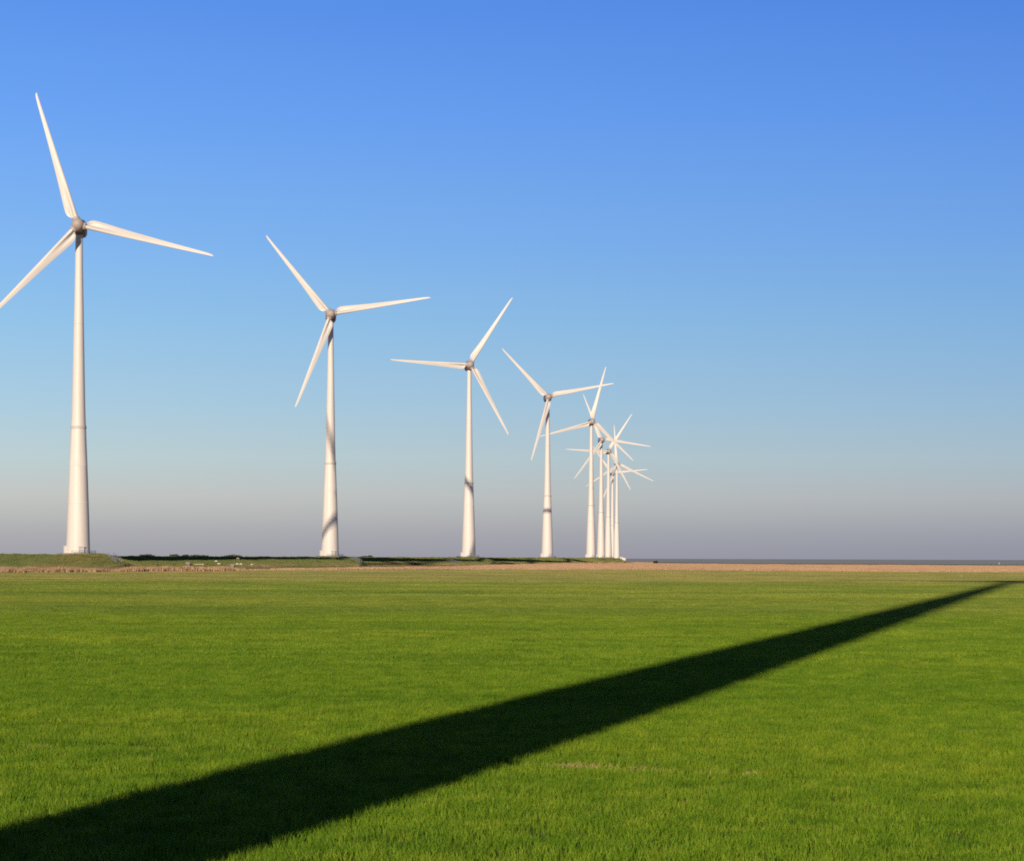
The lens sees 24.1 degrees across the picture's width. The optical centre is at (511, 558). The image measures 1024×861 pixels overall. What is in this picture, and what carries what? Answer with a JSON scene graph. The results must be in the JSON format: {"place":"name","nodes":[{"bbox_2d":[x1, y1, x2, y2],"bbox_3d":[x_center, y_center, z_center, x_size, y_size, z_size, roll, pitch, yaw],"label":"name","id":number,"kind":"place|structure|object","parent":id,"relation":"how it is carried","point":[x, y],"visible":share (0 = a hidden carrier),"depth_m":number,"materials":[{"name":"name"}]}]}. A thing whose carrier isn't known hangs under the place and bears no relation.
{"place":"outdoors","nodes":[
{"label":"outdoors","id":0,"kind":"place"},
{"bbox_2d":[107,553,121,561],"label":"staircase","id":1,"kind":"structure","parent":0,"point":[117,559],"depth_m":579.32,"materials":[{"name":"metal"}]},
{"bbox_2d":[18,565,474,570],"bbox_3d":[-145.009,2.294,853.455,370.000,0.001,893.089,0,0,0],"label":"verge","id":2,"kind":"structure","parent":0,"point":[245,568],"depth_m":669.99,"materials":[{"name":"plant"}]},
{"bbox_2d":[0,553,626,567],"bbox_3d":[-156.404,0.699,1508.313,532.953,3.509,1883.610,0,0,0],"label":"dike","id":3,"kind":"structure","parent":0,"point":[30,562],"depth_m":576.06,"materials":[{"name":"green plant"}]},
{"bbox_2d":[0,93,212,553],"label":"wind turbine","id":4,"kind":"object","parent":3,"relation":"on","point":[78,537],"visible":0.98,"depth_m":580.38,"materials":[{"name":"white paint"}]},
{"bbox_2d":[266,235,429,556],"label":"wind turbine","id":5,"kind":"object","parent":3,"relation":"on","point":[330,547],"visible":0.98,"depth_m":792.49,"materials":[{"name":"white paint"}]},
{"bbox_2d":[391,298,512,557],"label":"wind turbine","id":6,"kind":"object","parent":3,"relation":"on","point":[468,541],"visible":0.98,"depth_m":997.96,"materials":[{"name":"white paint"}]},
{"bbox_2d":[502,348,613,557],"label":"wind turbine","id":7,"kind":"object","parent":3,"relation":"on","point":[547,545],"visible":0.98,"depth_m":1194.92,"materials":[{"name":"white paint"}]},
{"bbox_2d":[540,367,632,557],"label":"wind turbine","id":8,"kind":"object","parent":3,"relation":"on","point":[590,548],"visible":0.96,"depth_m":1409.63,"materials":[{"name":"white paint"}]},
{"bbox_2d":[567,414,631,557],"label":"wind turbine","id":9,"kind":"object","parent":3,"relation":"on","point":[608,546],"visible":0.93,"depth_m":1798.50,"materials":[{"name":"white paint"}]},
{"bbox_2d":[574,394,650,557],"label":"wind turbine","id":10,"kind":"object","parent":3,"relation":"on","point":[601,539],"visible":0.95,"depth_m":1624.06,"materials":[{"name":"white paint"}]},
{"bbox_2d":[587,425,652,559],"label":"wind turbine","id":11,"kind":"object","parent":3,"relation":"on","point":[616,552],"visible":0.84,"depth_m":2021.64,"materials":[{"name":"white paint"}]},
{"bbox_2d":[593,447,647,557],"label":"wind turbine","id":12,"kind":"object","parent":3,"relation":"on","point":[612,473],"visible":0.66,"depth_m":2270.86,"materials":[{"name":"white paint"}]},
{"bbox_2d":[0,588,1023,860],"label":"field","id":13,"kind":"structure","parent":0,"point":[266,842],"depth_m":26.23,"materials":[{"name":"plant"}]},
{"bbox_2d":[26,743,761,775],"bbox_3d":[-1.960,2.725,32.916,10.591,0.124,4.637,0,0,0],"label":"straw","id":14,"kind":"object","parent":13,"relation":"on","point":[597,766],"visible":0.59,"depth_m":31.69,"materials":[{"name":"beige plant"}]},
{"bbox_2d":[0,594,1023,668],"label":"grass","id":15,"kind":"structure","parent":13,"relation":"on","point":[530,630],"depth_m":90.29,"materials":[{"name":"green plant"}]},
{"bbox_2d":[0,569,1023,598],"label":"grass","id":16,"kind":"structure","parent":13,"relation":"on","point":[635,583],"depth_m":253.67,"materials":[{"name":"green plant"}]},
{"bbox_2d":[0,0,1023,559],"label":"sky","id":17,"kind":"structure","parent":0,"point":[787,236],"materials":[{"name":"blue"}]},
{"bbox_2d":[621,562,1023,565],"bbox_3d":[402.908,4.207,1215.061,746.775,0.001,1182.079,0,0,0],"label":"shore bank","id":18,"kind":"structure","parent":0,"point":[840,564],"depth_m":1373.19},
{"bbox_2d":[626,559,1023,564],"bbox_3d":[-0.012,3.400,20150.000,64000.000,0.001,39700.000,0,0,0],"label":"sea","id":19,"kind":"structure","parent":0,"point":[854,561],"depth_m":3528.49,"materials":[{"name":"liquid"}]},
{"label":"ground","id":20,"kind":"structure","parent":0,"visible":0},
{"bbox_2d":[0,561,652,572],"bbox_3d":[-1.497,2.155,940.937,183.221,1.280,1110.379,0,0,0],"label":"dry reeds","id":21,"kind":"object","parent":20,"relation":"on","point":[30,569],"visible":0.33,"depth_m":449.42,"materials":[{"name":"beige plant"}]},
{"bbox_2d":[270,563,1023,571],"bbox_3d":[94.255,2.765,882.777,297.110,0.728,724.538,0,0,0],"label":"reed bed","id":22,"kind":"object","parent":20,"relation":"on","point":[810,567],"visible":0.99,"depth_m":636.65,"materials":[{"name":"beige plant"}]}
]}

